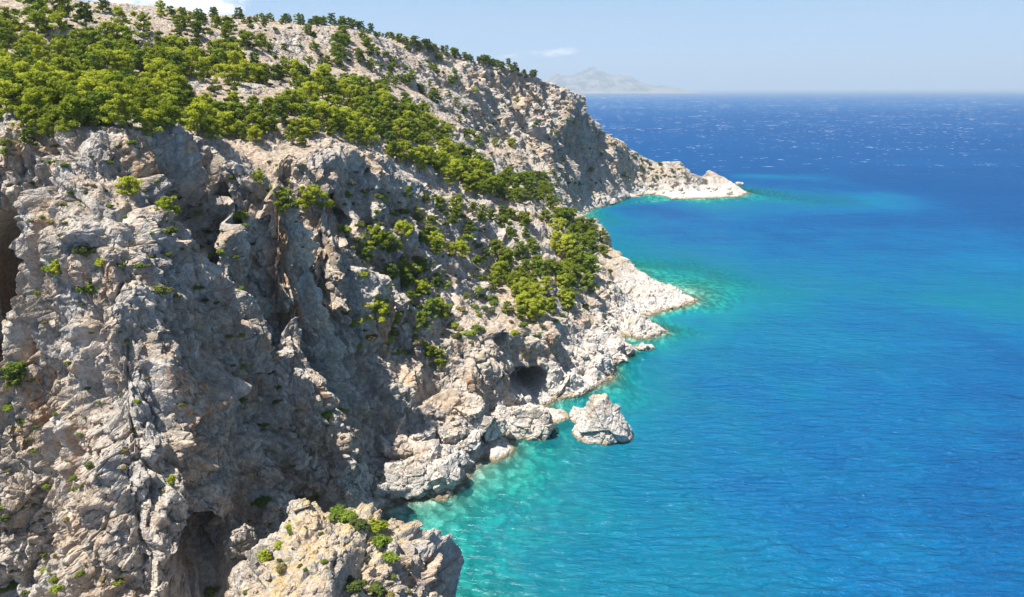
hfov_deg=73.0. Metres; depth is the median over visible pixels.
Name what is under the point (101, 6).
pine tree
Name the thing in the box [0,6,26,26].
pine tree
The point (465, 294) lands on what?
shrub
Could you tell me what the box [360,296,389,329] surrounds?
pine tree
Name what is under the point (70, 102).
pine tree
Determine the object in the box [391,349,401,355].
shrub
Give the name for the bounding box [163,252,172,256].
shrub
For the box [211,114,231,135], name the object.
pine tree
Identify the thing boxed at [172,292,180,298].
shrub
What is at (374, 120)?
pine tree
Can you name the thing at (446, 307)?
pine tree
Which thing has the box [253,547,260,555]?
boulder
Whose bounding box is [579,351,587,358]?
boulder
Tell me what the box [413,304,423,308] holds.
shrub
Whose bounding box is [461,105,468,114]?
pine tree
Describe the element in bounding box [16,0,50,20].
pine tree
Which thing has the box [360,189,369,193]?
shrub
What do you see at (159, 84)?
pine tree
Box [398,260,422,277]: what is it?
pine tree
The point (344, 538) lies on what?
boulder
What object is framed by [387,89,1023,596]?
sea water
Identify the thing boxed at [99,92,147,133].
pine tree
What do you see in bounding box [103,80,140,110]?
pine tree
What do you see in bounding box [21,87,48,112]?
pine tree
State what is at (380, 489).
boulder
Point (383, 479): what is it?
boulder
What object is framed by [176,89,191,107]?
pine tree
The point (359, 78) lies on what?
pine tree
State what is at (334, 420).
boulder
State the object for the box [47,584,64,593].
shrub
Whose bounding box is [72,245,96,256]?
shrub
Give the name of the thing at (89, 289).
shrub
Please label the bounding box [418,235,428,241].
shrub
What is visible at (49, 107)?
pine tree
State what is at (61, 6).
pine tree
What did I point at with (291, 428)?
boulder
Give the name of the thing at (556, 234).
pine tree
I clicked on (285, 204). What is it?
pine tree
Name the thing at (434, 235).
pine tree
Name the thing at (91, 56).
pine tree
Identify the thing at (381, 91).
pine tree
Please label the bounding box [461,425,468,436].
boulder
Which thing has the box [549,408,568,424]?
rock slab
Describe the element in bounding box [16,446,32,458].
boulder
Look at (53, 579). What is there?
shrub
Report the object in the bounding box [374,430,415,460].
boulder
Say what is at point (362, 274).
shrub
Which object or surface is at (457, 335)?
shrub
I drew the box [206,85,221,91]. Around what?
shrub
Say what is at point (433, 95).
pine tree
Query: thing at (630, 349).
boulder
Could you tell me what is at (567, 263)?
pine tree
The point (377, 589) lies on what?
shrub
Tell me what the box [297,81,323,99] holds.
pine tree
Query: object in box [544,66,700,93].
island
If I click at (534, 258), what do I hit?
pine tree
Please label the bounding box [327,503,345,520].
shrub
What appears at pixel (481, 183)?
pine tree
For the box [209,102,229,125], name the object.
pine tree
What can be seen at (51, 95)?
pine tree
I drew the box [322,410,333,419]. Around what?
shrub
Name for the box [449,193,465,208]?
pine tree
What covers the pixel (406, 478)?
boulder
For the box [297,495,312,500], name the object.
shrub
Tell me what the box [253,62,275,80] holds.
pine tree
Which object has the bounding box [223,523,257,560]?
boulder
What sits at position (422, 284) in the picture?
pine tree
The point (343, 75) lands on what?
pine tree
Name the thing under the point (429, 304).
pine tree
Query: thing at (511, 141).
pine tree
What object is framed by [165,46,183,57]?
pine tree
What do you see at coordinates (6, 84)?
pine tree
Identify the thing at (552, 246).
pine tree
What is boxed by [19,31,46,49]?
pine tree
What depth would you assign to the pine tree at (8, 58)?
182.94 m
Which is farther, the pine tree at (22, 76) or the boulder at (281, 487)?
the pine tree at (22, 76)
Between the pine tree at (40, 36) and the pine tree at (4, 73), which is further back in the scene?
the pine tree at (40, 36)
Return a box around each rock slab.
[425,488,465,505]
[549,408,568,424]
[634,343,654,352]
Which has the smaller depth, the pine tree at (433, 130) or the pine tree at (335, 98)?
the pine tree at (335, 98)
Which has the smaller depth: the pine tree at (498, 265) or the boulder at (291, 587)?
the boulder at (291, 587)
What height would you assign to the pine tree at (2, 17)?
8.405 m
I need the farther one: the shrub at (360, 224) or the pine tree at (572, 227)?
the pine tree at (572, 227)
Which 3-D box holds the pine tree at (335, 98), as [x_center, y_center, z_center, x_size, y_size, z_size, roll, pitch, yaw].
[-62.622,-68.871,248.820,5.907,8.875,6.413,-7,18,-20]
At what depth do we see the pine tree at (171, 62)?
219.31 m
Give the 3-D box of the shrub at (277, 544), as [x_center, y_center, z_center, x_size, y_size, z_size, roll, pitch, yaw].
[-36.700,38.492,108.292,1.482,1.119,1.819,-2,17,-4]
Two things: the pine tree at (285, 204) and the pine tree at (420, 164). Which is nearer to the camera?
the pine tree at (285, 204)
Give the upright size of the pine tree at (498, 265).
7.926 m
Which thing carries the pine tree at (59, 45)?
on the cliff terrain
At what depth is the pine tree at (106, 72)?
177.45 m
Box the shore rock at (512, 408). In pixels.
[507,406,519,415]
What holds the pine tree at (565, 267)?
on the cliff terrain
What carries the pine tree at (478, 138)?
on the cliff terrain
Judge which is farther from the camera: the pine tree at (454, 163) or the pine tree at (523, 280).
the pine tree at (454, 163)
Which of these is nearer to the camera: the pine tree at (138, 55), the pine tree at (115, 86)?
the pine tree at (115, 86)
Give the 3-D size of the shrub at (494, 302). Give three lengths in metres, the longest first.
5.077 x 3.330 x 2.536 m
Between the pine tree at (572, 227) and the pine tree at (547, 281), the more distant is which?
the pine tree at (572, 227)
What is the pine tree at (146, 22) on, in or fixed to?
on the cliff terrain
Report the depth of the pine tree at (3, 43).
209.28 m
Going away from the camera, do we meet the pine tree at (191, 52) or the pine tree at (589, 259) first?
the pine tree at (191, 52)
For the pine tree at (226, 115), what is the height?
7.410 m
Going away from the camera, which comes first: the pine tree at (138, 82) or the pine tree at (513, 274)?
the pine tree at (138, 82)
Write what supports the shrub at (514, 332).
on the cliff terrain
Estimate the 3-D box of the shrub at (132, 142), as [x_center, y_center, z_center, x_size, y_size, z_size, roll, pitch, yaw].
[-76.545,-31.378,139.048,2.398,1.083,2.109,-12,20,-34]
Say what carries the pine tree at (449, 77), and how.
on the cliff terrain
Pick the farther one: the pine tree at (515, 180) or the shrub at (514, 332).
the pine tree at (515, 180)
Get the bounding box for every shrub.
[0,515,10,521]
[0,580,17,592]
[2,402,12,411]
[9,23,21,30]
[39,552,46,557]
[40,264,51,272]
[41,483,51,488]
[44,219,53,223]
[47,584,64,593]
[48,575,57,583]
[58,201,66,205]
[62,516,68,522]
[67,474,76,481]
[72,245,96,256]
[74,570,84,577]
[75,282,97,294]
[84,461,93,468]
[94,257,103,266]
[112,578,124,584]
[119,447,128,453]
[126,140,137,144]
[134,31,147,36]
[134,262,144,268]
[150,285,174,294]
[159,226,178,234]
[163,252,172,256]
[166,474,175,483]
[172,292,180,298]
[193,285,204,289]
[203,585,219,596]
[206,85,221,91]
[216,249,224,253]
[228,81,239,85]
[232,210,247,219]
[239,397,247,402]
[250,495,271,507]
[256,548,272,562]
[272,540,282,548]
[274,563,286,573]
[283,521,291,530]
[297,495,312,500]
[310,496,319,502]
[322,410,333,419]
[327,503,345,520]
[337,408,348,412]
[338,508,357,525]
[341,225,351,232]
[344,575,368,593]
[345,190,351,198]
[346,517,368,529]
[348,320,362,327]
[352,237,360,242]
[354,221,365,226]
[359,271,368,276]
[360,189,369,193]
[365,334,377,340]
[367,581,385,596]
[368,519,389,532]
[370,533,391,547]
[373,193,383,199]
[379,269,389,274]
[380,551,400,562]
[381,196,388,202]
[384,335,393,343]
[384,590,394,596]
[387,247,396,252]
[390,331,400,336]
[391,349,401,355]
[397,208,411,213]
[412,339,420,345]
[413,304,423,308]
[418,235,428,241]
[434,297,443,302]
[441,281,451,286]
[447,320,458,327]
[451,332,461,338]
[455,306,465,311]
[456,326,464,331]
[462,330,476,336]
[463,233,474,238]
[463,292,472,297]
[470,325,484,331]
[474,285,482,292]
[476,294,486,298]
[477,274,485,280]
[484,295,495,299]
[489,299,498,305]
[510,329,517,334]
[518,322,527,326]
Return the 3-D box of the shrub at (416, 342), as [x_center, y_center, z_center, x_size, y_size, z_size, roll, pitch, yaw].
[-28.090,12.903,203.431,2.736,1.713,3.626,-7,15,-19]
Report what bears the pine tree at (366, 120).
on the cliff terrain
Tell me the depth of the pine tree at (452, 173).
273.29 m
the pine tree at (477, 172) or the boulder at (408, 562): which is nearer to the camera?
the boulder at (408, 562)
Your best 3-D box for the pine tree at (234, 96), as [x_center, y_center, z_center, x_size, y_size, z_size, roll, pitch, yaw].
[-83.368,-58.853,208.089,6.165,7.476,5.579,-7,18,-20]
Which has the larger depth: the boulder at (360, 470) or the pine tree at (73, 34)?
the pine tree at (73, 34)
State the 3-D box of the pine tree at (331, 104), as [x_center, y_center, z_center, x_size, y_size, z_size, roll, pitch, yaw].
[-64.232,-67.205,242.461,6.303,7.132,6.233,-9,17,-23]
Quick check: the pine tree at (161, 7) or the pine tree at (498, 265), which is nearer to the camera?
the pine tree at (498, 265)
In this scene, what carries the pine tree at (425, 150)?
on the cliff terrain
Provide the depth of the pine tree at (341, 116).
226.63 m
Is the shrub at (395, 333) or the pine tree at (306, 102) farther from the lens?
the pine tree at (306, 102)
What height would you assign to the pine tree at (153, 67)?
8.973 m
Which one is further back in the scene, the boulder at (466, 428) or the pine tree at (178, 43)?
the pine tree at (178, 43)
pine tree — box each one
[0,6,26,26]
[0,13,14,31]
[0,18,19,39]
[0,27,11,50]
[0,27,17,48]
[0,48,16,60]
[0,55,21,78]
[0,61,21,77]
[0,70,15,82]
[0,76,37,105]
[0,79,24,116]
[0,360,35,387]
[8,46,34,67]
[8,104,42,133]
[11,37,33,55]
[13,55,37,69]
[13,60,33,78]
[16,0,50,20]
[16,72,60,88]
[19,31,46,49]
[19,70,63,104]
[21,44,40,57]
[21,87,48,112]
[23,82,43,101]
[27,59,48,72]
[29,45,51,64]
[29,60,56,72]
[29,87,59,111]
[31,31,48,46]
[34,103,60,130]
[35,114,55,142]
[40,0,74,16]
[45,10,67,35]
[46,57,84,74]
[49,79,89,106]
[49,259,61,276]
[50,38,69,59]
[51,93,103,137]
[52,70,78,80]
[59,48,86,67]
[64,37,89,61]
[67,28,89,46]
[69,98,105,126]
[71,1,97,26]
[71,69,89,80]
[75,76,112,99]
[78,69,104,82]
[79,90,116,122]
[81,51,104,71]
[83,30,104,46]
[84,43,102,60]
[85,44,112,59]
[88,91,134,127]
[89,48,123,70]
[93,0,113,13]
[95,21,121,40]
[95,74,144,104]
[96,39,128,56]
[98,69,119,80]
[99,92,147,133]
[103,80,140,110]
[105,50,129,69]
[110,6,132,26]
[114,25,134,43]
[114,176,142,196]
[116,43,133,64]
[118,41,134,55]
[125,49,150,75]
[130,44,140,62]
[133,80,149,96]
[133,97,163,118]
[134,11,153,31]
[136,107,168,137]
[138,57,171,79]
[138,77,156,93]
[142,45,166,66]
[145,94,162,111]
[147,78,167,94]
[151,100,187,133]
[152,64,187,87]
[154,0,168,17]
[154,196,180,224]
[156,70,173,88]
[160,35,190,53]
[161,74,196,97]
[161,93,181,108]
[163,51,189,72]
[163,60,174,64]
[163,88,188,111]
[163,98,181,119]
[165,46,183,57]
[166,49,194,69]
[167,40,181,50]
[167,64,188,81]
[175,56,198,75]
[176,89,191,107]
[176,101,211,136]
[177,37,189,50]
[184,45,198,63]
[191,47,208,66]
[191,99,220,123]
[192,11,205,25]
[192,55,216,76]
[192,61,211,81]
[192,92,215,111]
[200,118,227,139]
[209,37,225,51]
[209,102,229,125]
[210,111,242,131]
[211,48,228,64]
[211,100,229,115]
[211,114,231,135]
[212,63,241,84]
[223,42,245,58]
[226,50,246,67]
[226,90,244,108]
[226,101,250,126]
[229,62,262,82]
[242,110,263,133]
[245,125,262,142]
[247,62,268,81]
[251,170,268,184]
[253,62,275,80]
[253,104,272,121]
[264,96,281,113]
[266,186,299,215]
[269,97,290,123]
[274,89,305,114]
[279,55,290,75]
[283,58,305,73]
[283,124,301,144]
[286,89,307,107]
[288,70,304,85]
[292,64,310,75]
[292,117,321,136]
[295,185,334,212]
[297,74,308,85]
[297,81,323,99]
[297,103,320,120]
[305,100,324,119]
[308,100,336,126]
[309,69,323,85]
[311,63,337,77]
[316,78,333,99]
[323,97,336,107]
[328,32,346,47]
[328,110,346,135]
[329,84,344,100]
[329,94,343,109]
[329,107,347,127]
[330,51,343,66]
[333,79,349,97]
[335,224,341,231]
[337,73,349,82]
[338,77,350,94]
[339,107,365,126]
[340,84,368,104]
[342,118,355,135]
[343,121,365,143]
[344,112,358,131]
[349,75,368,92]
[350,111,367,128]
[351,96,372,115]
[356,106,371,118]
[356,117,372,137]
[358,228,376,249]
[359,246,374,263]
[360,126,381,146]
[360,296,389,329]
[363,76,376,91]
[364,95,381,116]
[366,58,376,70]
[367,225,389,247]
[368,117,380,133]
[369,97,389,118]
[370,106,391,128]
[374,83,392,95]
[375,121,390,138]
[377,88,389,95]
[380,92,394,106]
[381,231,403,251]
[381,261,399,279]
[383,131,399,146]
[385,141,407,161]
[386,64,393,72]
[386,121,398,133]
[387,110,402,127]
[393,140,420,164]
[393,220,413,239]
[394,118,408,138]
[396,127,416,147]
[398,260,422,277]
[399,121,418,139]
[401,102,422,117]
[401,110,419,121]
[405,118,418,135]
[409,69,416,78]
[411,118,420,134]
[413,151,427,172]
[413,206,423,221]
[414,145,433,161]
[414,279,431,297]
[414,309,432,329]
[415,256,430,272]
[418,101,429,116]
[420,111,436,128]
[420,149,433,165]
[421,132,435,145]
[422,116,442,133]
[422,298,439,318]
[422,344,446,368]
[423,225,439,244]
[425,145,439,164]
[427,231,446,249]
[428,89,442,101]
[429,238,444,255]
[431,151,449,174]
[434,53,444,62]
[435,148,450,166]
[436,137,451,151]
[436,301,453,319]
[440,123,457,137]
[443,167,459,185]
[444,159,468,176]
[445,141,462,153]
[447,75,454,86]
[447,242,460,257]
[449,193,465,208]
[455,240,469,256]
[456,160,469,178]
[457,158,473,172]
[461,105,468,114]
[462,128,471,137]
[462,146,480,162]
[462,172,475,192]
[468,158,485,175]
[469,169,492,189]
[472,154,485,161]
[473,180,489,197]
[474,134,484,147]
[486,176,499,196]
[486,272,502,288]
[488,260,506,275]
[490,137,498,145]
[490,239,506,254]
[497,248,516,263]
[505,271,527,285]
[507,138,515,146]
[508,176,520,191]
[509,172,525,186]
[510,276,533,296]
[511,290,530,312]
[513,241,530,257]
[516,284,541,302]
[519,258,530,273]
[524,298,545,318]
[527,254,543,269]
[530,282,544,298]
[532,259,549,276]
[539,276,552,293]
[540,296,554,312]
[547,217,569,234]
[549,231,561,247]
[550,241,562,255]
[554,273,569,287]
[555,260,573,272]
[557,288,575,309]
[558,234,575,252]
[560,210,574,226]
[561,264,572,277]
[562,258,574,271]
[564,246,588,267]
[566,223,581,237]
[567,232,583,248]
[574,243,585,256]
[579,271,598,291]
[581,254,602,271]
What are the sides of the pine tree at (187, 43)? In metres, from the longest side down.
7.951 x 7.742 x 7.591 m
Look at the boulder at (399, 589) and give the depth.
105.99 m
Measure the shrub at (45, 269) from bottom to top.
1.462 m
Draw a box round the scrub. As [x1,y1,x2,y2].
[1,6,679,596]
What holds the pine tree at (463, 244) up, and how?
on the cliff terrain
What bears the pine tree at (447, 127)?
on the cliff terrain
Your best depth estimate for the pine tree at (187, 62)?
230.55 m
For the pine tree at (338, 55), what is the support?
on the cliff terrain
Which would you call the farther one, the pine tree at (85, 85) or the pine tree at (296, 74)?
the pine tree at (296, 74)
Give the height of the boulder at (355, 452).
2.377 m
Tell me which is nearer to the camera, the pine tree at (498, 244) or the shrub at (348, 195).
the shrub at (348, 195)
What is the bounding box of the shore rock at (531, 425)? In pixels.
[505,403,555,449]
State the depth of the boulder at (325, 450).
156.83 m
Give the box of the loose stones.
[1,34,733,596]
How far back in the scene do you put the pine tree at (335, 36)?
382.20 m
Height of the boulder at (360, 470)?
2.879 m
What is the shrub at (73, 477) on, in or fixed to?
on the cliff terrain
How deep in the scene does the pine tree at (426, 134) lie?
290.67 m
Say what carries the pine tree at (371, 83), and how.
on the cliff terrain
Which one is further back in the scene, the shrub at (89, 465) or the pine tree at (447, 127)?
the pine tree at (447, 127)
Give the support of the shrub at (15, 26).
on the cliff terrain
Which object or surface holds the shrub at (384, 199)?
on the cliff terrain
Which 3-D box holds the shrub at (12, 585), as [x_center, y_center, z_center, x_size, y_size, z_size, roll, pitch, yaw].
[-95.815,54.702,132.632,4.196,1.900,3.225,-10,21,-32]
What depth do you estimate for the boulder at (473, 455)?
193.43 m
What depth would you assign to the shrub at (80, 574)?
110.38 m
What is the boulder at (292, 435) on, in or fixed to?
on the cliff terrain
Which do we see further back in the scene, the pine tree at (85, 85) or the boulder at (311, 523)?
the pine tree at (85, 85)
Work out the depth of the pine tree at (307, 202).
189.54 m
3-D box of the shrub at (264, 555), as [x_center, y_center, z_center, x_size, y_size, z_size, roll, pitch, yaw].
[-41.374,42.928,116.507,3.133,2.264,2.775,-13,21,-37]
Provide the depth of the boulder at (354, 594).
100.94 m
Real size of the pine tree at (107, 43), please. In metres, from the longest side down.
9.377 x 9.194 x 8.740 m
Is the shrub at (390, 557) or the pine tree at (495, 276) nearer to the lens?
the shrub at (390, 557)
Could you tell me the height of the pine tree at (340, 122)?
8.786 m
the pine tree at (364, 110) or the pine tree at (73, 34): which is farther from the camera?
the pine tree at (364, 110)
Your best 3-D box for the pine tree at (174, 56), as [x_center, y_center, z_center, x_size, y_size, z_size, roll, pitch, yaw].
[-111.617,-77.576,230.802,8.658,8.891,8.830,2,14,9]
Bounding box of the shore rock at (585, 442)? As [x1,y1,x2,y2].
[580,434,590,444]
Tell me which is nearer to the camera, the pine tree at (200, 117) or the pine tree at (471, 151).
the pine tree at (200, 117)
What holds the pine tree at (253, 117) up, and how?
on the cliff terrain
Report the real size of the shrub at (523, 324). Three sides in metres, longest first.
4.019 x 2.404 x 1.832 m
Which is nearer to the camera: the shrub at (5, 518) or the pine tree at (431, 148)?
the shrub at (5, 518)
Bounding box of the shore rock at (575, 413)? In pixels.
[569,406,582,424]
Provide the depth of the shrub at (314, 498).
155.75 m
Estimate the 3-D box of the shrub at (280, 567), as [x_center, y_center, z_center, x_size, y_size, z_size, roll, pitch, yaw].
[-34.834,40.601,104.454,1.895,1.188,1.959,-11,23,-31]
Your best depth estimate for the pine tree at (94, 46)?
210.85 m
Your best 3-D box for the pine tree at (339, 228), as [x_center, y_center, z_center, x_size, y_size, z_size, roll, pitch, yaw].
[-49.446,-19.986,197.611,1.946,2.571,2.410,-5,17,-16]
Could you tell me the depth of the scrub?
226.36 m
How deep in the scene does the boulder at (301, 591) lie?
97.02 m
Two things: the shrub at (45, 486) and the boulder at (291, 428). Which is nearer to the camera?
the shrub at (45, 486)
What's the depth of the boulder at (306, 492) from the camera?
154.90 m
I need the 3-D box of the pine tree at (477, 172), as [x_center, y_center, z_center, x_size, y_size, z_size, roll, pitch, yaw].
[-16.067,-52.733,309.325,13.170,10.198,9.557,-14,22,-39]
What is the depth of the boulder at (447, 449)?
186.06 m
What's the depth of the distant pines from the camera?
305.76 m
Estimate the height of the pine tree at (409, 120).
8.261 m
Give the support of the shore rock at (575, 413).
in the sea water
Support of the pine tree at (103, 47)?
on the cliff terrain
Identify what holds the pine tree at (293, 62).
on the cliff terrain
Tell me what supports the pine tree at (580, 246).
on the cliff terrain
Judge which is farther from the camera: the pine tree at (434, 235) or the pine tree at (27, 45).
the pine tree at (434, 235)
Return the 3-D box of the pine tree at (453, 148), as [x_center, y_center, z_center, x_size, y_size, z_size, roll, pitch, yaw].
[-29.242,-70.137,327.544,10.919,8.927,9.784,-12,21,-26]
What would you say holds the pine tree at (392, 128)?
on the cliff terrain
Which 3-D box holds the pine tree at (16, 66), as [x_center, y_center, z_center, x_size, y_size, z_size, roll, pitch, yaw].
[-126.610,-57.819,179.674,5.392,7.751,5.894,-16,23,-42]
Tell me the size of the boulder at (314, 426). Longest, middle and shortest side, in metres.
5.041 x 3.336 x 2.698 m
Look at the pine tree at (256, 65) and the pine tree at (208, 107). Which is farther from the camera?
the pine tree at (256, 65)
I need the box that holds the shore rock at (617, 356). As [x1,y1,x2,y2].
[605,347,627,364]
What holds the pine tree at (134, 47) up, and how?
on the cliff terrain
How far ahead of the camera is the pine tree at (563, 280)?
277.73 m
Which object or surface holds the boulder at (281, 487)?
on the cliff terrain
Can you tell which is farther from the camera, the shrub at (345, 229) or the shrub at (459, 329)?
the shrub at (459, 329)
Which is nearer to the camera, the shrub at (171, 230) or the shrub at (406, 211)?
the shrub at (171, 230)
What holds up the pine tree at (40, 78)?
on the cliff terrain
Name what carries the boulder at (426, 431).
on the cliff terrain
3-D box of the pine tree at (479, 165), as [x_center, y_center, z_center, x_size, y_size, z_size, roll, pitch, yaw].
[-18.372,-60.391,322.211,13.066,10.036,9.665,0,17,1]
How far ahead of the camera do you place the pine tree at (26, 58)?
186.89 m
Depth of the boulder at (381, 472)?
179.44 m
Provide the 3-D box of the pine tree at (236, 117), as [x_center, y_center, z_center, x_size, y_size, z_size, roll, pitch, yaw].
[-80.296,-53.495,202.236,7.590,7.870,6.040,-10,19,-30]
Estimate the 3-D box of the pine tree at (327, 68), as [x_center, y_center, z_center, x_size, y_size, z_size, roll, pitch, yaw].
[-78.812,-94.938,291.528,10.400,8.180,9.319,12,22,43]
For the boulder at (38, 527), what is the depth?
132.35 m
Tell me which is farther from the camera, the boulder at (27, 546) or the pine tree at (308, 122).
the pine tree at (308, 122)
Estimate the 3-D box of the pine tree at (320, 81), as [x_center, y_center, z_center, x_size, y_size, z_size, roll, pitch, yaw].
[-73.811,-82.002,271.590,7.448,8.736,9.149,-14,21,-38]
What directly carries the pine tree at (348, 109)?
on the cliff terrain
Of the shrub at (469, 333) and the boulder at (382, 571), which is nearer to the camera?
the boulder at (382, 571)
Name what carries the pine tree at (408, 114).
on the cliff terrain
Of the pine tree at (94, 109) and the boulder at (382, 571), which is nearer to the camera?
the boulder at (382, 571)
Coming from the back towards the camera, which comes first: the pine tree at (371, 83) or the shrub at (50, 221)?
the pine tree at (371, 83)
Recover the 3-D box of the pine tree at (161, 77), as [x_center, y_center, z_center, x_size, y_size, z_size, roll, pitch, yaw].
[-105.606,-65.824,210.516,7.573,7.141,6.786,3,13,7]
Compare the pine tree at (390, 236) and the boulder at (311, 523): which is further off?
the pine tree at (390, 236)
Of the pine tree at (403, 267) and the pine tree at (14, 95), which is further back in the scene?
the pine tree at (403, 267)
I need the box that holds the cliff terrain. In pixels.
[0,0,786,596]
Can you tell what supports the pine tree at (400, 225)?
on the cliff terrain
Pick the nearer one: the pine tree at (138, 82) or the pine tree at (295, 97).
the pine tree at (138, 82)
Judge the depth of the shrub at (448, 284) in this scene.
225.76 m
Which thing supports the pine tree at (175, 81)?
on the cliff terrain
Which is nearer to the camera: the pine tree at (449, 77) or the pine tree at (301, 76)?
the pine tree at (301, 76)
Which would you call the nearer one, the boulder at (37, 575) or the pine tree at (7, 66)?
the boulder at (37, 575)
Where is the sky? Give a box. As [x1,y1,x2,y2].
[84,0,1023,90]
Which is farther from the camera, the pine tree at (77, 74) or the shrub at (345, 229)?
the shrub at (345, 229)
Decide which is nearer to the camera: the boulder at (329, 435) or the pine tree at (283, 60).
the boulder at (329, 435)
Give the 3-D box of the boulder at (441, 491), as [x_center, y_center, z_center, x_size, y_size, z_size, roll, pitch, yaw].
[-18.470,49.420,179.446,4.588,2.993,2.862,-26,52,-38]
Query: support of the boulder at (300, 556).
on the cliff terrain
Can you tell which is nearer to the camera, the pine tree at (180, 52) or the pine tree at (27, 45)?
the pine tree at (27, 45)
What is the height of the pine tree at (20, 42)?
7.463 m
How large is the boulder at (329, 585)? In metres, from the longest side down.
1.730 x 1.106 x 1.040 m
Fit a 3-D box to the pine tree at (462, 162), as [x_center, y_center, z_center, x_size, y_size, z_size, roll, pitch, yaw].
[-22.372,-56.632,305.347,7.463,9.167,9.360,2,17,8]
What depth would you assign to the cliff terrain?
157.46 m
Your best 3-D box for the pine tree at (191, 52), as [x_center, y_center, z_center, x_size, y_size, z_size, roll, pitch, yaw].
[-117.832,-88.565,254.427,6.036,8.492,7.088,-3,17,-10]
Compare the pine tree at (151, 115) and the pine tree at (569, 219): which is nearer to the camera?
the pine tree at (151, 115)
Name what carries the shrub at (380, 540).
on the cliff terrain
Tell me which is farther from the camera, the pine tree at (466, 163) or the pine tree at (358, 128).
the pine tree at (466, 163)
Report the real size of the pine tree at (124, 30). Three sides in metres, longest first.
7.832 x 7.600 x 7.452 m
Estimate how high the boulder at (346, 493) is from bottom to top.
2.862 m
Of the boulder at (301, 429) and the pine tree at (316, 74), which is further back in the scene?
the pine tree at (316, 74)
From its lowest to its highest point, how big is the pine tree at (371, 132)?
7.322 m
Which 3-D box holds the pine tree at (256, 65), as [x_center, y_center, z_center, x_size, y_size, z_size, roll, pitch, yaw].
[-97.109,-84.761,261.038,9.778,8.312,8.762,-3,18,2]
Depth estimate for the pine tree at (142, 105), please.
152.06 m
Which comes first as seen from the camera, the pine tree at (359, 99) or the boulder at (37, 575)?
the boulder at (37, 575)
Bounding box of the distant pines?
[0,6,643,325]
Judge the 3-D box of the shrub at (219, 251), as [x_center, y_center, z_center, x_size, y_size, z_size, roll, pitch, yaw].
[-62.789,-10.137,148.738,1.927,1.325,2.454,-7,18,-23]
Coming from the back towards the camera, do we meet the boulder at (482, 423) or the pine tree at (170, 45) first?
the pine tree at (170, 45)
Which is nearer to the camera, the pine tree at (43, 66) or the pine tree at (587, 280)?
the pine tree at (43, 66)
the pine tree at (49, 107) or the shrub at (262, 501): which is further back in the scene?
the pine tree at (49, 107)
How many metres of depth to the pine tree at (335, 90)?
269.00 m
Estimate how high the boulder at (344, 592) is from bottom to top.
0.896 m
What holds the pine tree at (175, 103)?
on the cliff terrain
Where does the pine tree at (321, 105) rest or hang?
on the cliff terrain
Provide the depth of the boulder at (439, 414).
194.51 m
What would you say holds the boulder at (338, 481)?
on the cliff terrain
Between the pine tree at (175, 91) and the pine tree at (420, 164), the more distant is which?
the pine tree at (420, 164)
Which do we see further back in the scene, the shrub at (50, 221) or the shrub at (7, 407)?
the shrub at (7, 407)
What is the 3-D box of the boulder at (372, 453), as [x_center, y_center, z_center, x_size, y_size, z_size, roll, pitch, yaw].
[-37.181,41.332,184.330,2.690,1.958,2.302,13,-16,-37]
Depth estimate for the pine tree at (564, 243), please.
310.27 m
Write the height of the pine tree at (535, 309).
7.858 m
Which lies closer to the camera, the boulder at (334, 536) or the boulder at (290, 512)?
the boulder at (334, 536)
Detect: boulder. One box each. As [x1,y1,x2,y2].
[0,427,26,456]
[0,470,48,511]
[0,527,52,570]
[1,425,11,434]
[1,532,18,543]
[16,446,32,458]
[26,582,32,591]
[30,520,46,533]
[33,569,42,580]
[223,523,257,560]
[251,488,292,524]
[251,588,257,594]
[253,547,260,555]
[254,466,276,484]
[263,570,270,580]
[267,545,274,552]
[275,479,292,490]
[285,582,297,595]
[287,499,296,516]
[288,425,295,431]
[289,432,296,438]
[292,449,311,469]
[292,498,310,511]
[295,426,303,432]
[296,553,306,559]
[297,488,312,496]
[298,588,305,593]
[300,419,311,431]
[302,529,308,536]
[304,517,318,529]
[307,420,321,431]
[310,458,329,479]
[319,443,331,456]
[321,479,337,504]
[323,426,333,442]
[323,493,332,501]
[326,580,332,591]
[327,461,344,477]
[329,413,338,425]
[330,533,339,539]
[331,477,345,485]
[338,534,349,543]
[341,487,352,498]
[341,587,351,594]
[343,464,351,472]
[350,448,358,455]
[350,592,358,596]
[351,473,360,483]
[356,463,363,473]
[357,457,364,462]
[368,450,377,456]
[371,481,391,497]
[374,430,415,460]
[375,468,384,476]
[376,566,389,577]
[380,473,386,482]
[384,459,431,499]
[388,494,395,500]
[395,586,402,592]
[405,556,412,566]
[407,422,435,441]
[413,439,443,464]
[423,453,459,491]
[426,411,433,416]
[433,489,446,493]
[435,410,445,418]
[437,421,465,442]
[441,444,459,457]
[450,420,460,425]
[452,393,485,421]
[454,430,480,450]
[458,448,469,466]
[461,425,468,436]
[467,412,495,435]
[469,452,476,458]
[482,411,506,441]
[490,405,512,421]
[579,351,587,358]
[589,349,595,354]
[622,341,637,355]
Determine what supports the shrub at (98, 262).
on the cliff terrain
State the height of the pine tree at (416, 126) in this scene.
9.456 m
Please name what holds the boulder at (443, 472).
on the cliff terrain
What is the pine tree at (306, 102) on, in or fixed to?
on the cliff terrain
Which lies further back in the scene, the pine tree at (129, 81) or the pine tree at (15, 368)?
the pine tree at (129, 81)
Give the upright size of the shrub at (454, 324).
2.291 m
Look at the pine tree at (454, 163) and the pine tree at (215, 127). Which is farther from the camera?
the pine tree at (454, 163)
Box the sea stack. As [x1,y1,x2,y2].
[571,393,633,454]
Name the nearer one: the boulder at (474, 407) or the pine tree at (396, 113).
the boulder at (474, 407)
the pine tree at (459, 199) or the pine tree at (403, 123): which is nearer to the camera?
the pine tree at (459, 199)
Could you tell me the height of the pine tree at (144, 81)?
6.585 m
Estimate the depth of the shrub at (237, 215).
158.24 m
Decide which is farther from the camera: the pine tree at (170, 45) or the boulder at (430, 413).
the pine tree at (170, 45)

